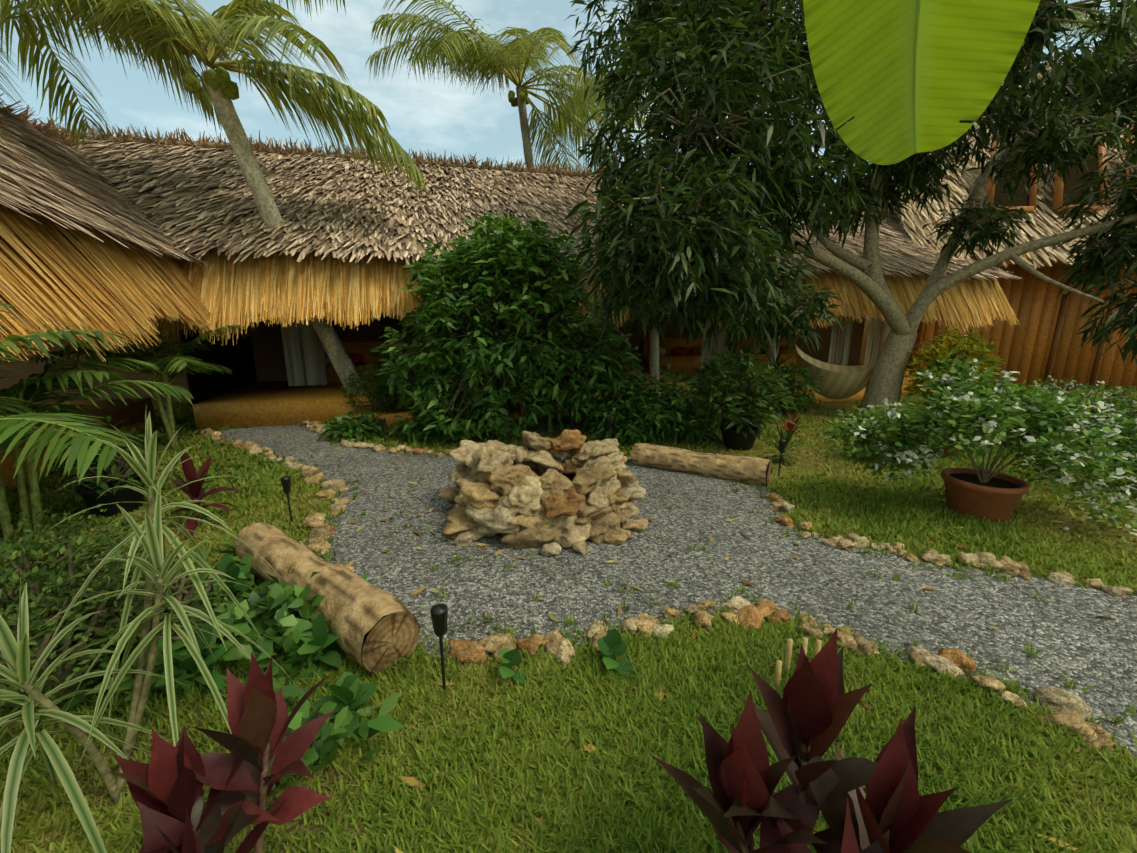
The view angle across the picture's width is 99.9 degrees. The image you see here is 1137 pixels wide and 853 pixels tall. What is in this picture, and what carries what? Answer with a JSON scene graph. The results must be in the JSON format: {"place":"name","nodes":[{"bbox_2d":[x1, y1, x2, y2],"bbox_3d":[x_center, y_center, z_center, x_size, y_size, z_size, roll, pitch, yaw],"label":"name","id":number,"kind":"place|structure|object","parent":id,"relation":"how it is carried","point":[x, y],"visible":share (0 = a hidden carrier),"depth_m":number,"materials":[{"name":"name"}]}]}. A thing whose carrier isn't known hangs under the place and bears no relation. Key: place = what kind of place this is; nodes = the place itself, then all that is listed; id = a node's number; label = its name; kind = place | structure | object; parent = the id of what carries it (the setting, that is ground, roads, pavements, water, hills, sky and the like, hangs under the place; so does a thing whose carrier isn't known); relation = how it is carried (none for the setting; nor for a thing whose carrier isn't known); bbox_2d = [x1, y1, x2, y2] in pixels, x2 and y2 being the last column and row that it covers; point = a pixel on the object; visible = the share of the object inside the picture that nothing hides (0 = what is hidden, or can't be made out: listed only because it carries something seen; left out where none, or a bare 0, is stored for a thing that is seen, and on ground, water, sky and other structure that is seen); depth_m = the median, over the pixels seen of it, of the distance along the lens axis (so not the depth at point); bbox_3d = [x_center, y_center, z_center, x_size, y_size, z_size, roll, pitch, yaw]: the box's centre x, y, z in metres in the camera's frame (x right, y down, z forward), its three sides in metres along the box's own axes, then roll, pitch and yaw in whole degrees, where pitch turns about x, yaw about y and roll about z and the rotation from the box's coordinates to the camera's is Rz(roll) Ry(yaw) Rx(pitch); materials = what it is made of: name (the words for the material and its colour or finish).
{"place":"outdoors","nodes":[
{"label":"outdoors","id":0,"kind":"place"},
{"bbox_2d":[0,310,865,405],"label":"hut interior","id":1,"kind":"object","parent":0,"point":[255,357],"depth_m":10.20,"materials":[{"name":"brown wood"}]},
{"bbox_2d":[0,0,1135,181],"label":"sky","id":2,"kind":"structure","parent":0,"point":[427,115],"materials":[{"name":"blue"}]},
{"bbox_2d":[0,382,1136,852],"bbox_3d":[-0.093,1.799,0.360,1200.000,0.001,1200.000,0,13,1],"label":"ground","id":3,"kind":"structure","parent":0,"point":[1070,523],"depth_m":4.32,"materials":[{"name":"green plant"}]},
{"bbox_2d":[0,397,155,490],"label":"hut deck","id":4,"kind":"structure","parent":3,"relation":"on","point":[132,412],"depth_m":7.32,"materials":[{"name":"brown wood"}]},
{"bbox_2d":[0,363,414,724],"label":"leafy bushes","id":5,"kind":"object","parent":3,"relation":"on","point":[30,548],"visible":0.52,"depth_m":2.33,"materials":[{"name":"green plant"}]},
{"bbox_2d":[232,523,420,673],"bbox_3d":[-1.649,1.018,3.099,1.875,0.367,0.377,10,16,37],"label":"log seat","id":6,"kind":"object","parent":3,"relation":"on","point":[353,607],"visible":0.81,"depth_m":2.69,"materials":[{"name":"brown wood"}]},
{"bbox_2d":[0,327,806,852],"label":"plant stems","id":7,"kind":"object","parent":3,"relation":"on","point":[142,687],"visible":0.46,"depth_m":1.94,"materials":[{"name":"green plant"}]},
{"bbox_2d":[0,303,247,485],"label":"palm fronds","id":8,"kind":"object","parent":7,"relation":"attached to","point":[77,448],"visible":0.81,"depth_m":3.88,"materials":[{"name":"green plant"}]},
{"bbox_2d":[0,347,814,852],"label":"plants","id":9,"kind":"object","parent":3,"relation":"on","point":[194,659],"visible":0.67,"depth_m":1.86,"materials":[{"name":"green plant"}]},
{"bbox_2d":[0,210,822,797],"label":"shrub","id":10,"kind":"object","parent":3,"relation":"on","point":[661,414],"depth_m":6.77,"materials":[{"name":"green plant"}]},
{"bbox_2d":[0,636,961,852],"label":"soil patches","id":11,"kind":"object","parent":3,"relation":"on","point":[294,823],"visible":0.17,"depth_m":1.98,"materials":[{"name":"brown soil"}]},
{"bbox_2d":[34,117,1019,279],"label":"thatched roof","id":12,"kind":"structure","parent":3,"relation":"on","point":[190,195],"depth_m":9.23,"materials":[{"name":"brown wicker"}]},
{"bbox_2d":[152,246,1018,345],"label":"thatched roof eave","id":13,"kind":"object","parent":12,"relation":"attached to","point":[284,287],"visible":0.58,"depth_m":7.39,"materials":[{"name":"beige wicker"}]},
{"bbox_2d":[280,418,785,692],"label":"solar torches","id":14,"kind":"object","parent":3,"relation":"on","point":[439,612],"visible":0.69,"depth_m":2.35,"materials":[{"name":"black plastic"}]},
{"bbox_2d":[437,429,648,556],"bbox_3d":[-0.251,0.512,4.548,1.967,0.784,1.883,0,13,1],"label":"fire pit","id":15,"kind":"object","parent":3,"relation":"on","point":[591,490],"visible":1,"depth_m":4.00,"materials":[{"name":"beige stone"}]},
{"bbox_2d":[192,336,920,429],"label":"floor","id":16,"kind":"structure","parent":3,"relation":"on","point":[265,403],"depth_m":8.86,"materials":[{"name":"brown wood"}]},
{"bbox_2d":[444,320,890,390],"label":"hut posts","id":17,"kind":"object","parent":16,"relation":"on","point":[654,348],"visible":0.23,"depth_m":10.01,"materials":[{"name":"brown wood"}]},
{"bbox_2d":[107,412,1012,852],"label":"cordyline plants","id":18,"kind":"object","parent":3,"relation":"on","point":[891,810],"visible":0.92,"depth_m":1.31,"materials":[{"name":"red plant"}]},
{"bbox_2d":[0,417,1120,852],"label":"fallen leaves","id":19,"kind":"object","parent":3,"relation":"on","point":[412,781],"visible":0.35,"depth_m":3.35,"materials":[{"name":"brown plant"}]},
{"bbox_2d":[0,0,1135,393],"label":"coconut palm","id":20,"kind":"object","parent":3,"relation":"on","point":[146,34],"depth_m":7.51,"materials":[{"name":"green plant"}]},
{"bbox_2d":[76,415,1136,521],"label":"plant pots","id":21,"kind":"object","parent":3,"relation":"on","point":[992,504],"visible":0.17,"depth_m":4.42,"materials":[{"name":"ceramic"}]},
{"bbox_2d":[83,426,1019,489],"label":"soil","id":22,"kind":"structure","parent":21,"relation":"in","point":[992,482],"depth_m":4.53,"materials":[{"name":"brown soil"}]},
{"bbox_2d":[38,326,1136,530],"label":"shrub","id":23,"kind":"object","parent":21,"relation":"in","point":[959,367],"depth_m":4.37,"materials":[{"name":"green plant"}]},
{"bbox_2d":[193,419,1136,773],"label":"path border stones","id":24,"kind":"object","parent":3,"relation":"on","point":[559,645],"visible":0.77,"depth_m":2.87,"materials":[{"name":"beige stone"}]},
{"bbox_2d":[774,637,821,687],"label":"bamboo stakes","id":25,"kind":"object","parent":3,"relation":"on","point":[787,662],"visible":0.48,"depth_m":2.47,"materials":[{"name":"beige wood"}]},
{"bbox_2d":[558,0,1136,419],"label":"mango tree","id":26,"kind":"object","parent":3,"relation":"on","point":[725,300],"depth_m":6.25,"materials":[{"name":"green plant"}]},
{"bbox_2d":[782,332,943,346],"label":"hammock ropes","id":27,"kind":"object","parent":26,"relation":"attached to","point":[913,346],"visible":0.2,"depth_m":8.40,"materials":[{"name":"beige fabric"}]},
{"bbox_2d":[843,359,1136,534],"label":"white flowers","id":28,"kind":"object","parent":3,"relation":"on","point":[1067,481],"visible":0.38,"depth_m":4.16,"materials":[{"name":"white plant"}]},
{"bbox_2d":[862,60,1136,268],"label":"thatched roof","id":29,"kind":"structure","parent":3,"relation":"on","point":[1045,224],"depth_m":11.79,"materials":[{"name":"beige wicker"}]},
{"bbox_2d":[956,247,1136,268],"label":"hut fringe","id":30,"kind":"object","parent":29,"relation":"attached to","point":[1039,258],"visible":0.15,"depth_m":11.12,"materials":[{"name":"plant"}]},
{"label":"hut","id":31,"kind":"object","parent":3,"relation":"on","visible":0},
{"bbox_2d":[0,93,207,265],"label":"thatched roof","id":32,"kind":"structure","parent":31,"relation":"attached to","point":[39,163],"depth_m":5.78,"materials":[{"name":"brown wicker"}]},
{"bbox_2d":[0,190,258,361],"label":"thatched roof eave","id":33,"kind":"object","parent":31,"relation":"attached to","point":[56,276],"visible":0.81,"depth_m":4.26,"materials":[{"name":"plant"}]},
{"bbox_2d":[279,311,881,385],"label":"hut curtains","id":34,"kind":"object","parent":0,"point":[313,362],"visible":0.42,"depth_m":10.49,"materials":[{"name":"grey fabric"}]},
{"bbox_2d":[220,424,1136,757],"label":"gravel path","id":35,"kind":"structure","parent":0,"point":[1070,632],"depth_m":3.38,"materials":[{"name":"grey gravel"}]},
{"bbox_2d":[183,421,1136,784],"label":"path weeds","id":36,"kind":"object","parent":35,"relation":"on","point":[887,659],"visible":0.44,"depth_m":2.82,"materials":[{"name":"green plant"}]},
{"bbox_2d":[631,443,771,485],"bbox_3d":[1.555,0.437,5.707,1.614,0.328,0.333,7,15,29],"label":"log seat","id":37,"kind":"object","parent":35,"relation":"on","point":[752,470],"visible":1,"depth_m":5.57,"materials":[{"name":"brown wood"}]},
{"bbox_2d":[795,344,875,398],"bbox_3d":[5.233,-1.063,9.404,1.469,1.062,1.510,11,17,39],"label":"hammock","id":38,"kind":"object","parent":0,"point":[839,382],"visible":0.81,"depth_m":9.07,"materials":[{"name":"beige fabric"}]},
{"bbox_2d":[803,0,1039,164],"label":"banana leaf","id":39,"kind":"object","parent":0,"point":[900,80],"visible":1,"depth_m":1.03,"materials":[{"name":"green plant"}]},
{"bbox_2d":[859,124,1136,386],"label":"hut walls","id":40,"kind":"structure","parent":0,"point":[1041,340],"depth_m":12.69,"materials":[{"name":"brown wood"}]},
{"bbox_2d":[993,136,1136,206],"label":"hut interior","id":41,"kind":"object","parent":40,"relation":"in","point":[1004,198],"visible":0.07,"depth_m":11.67,"materials":[{"name":"brown wood"}]}
]}

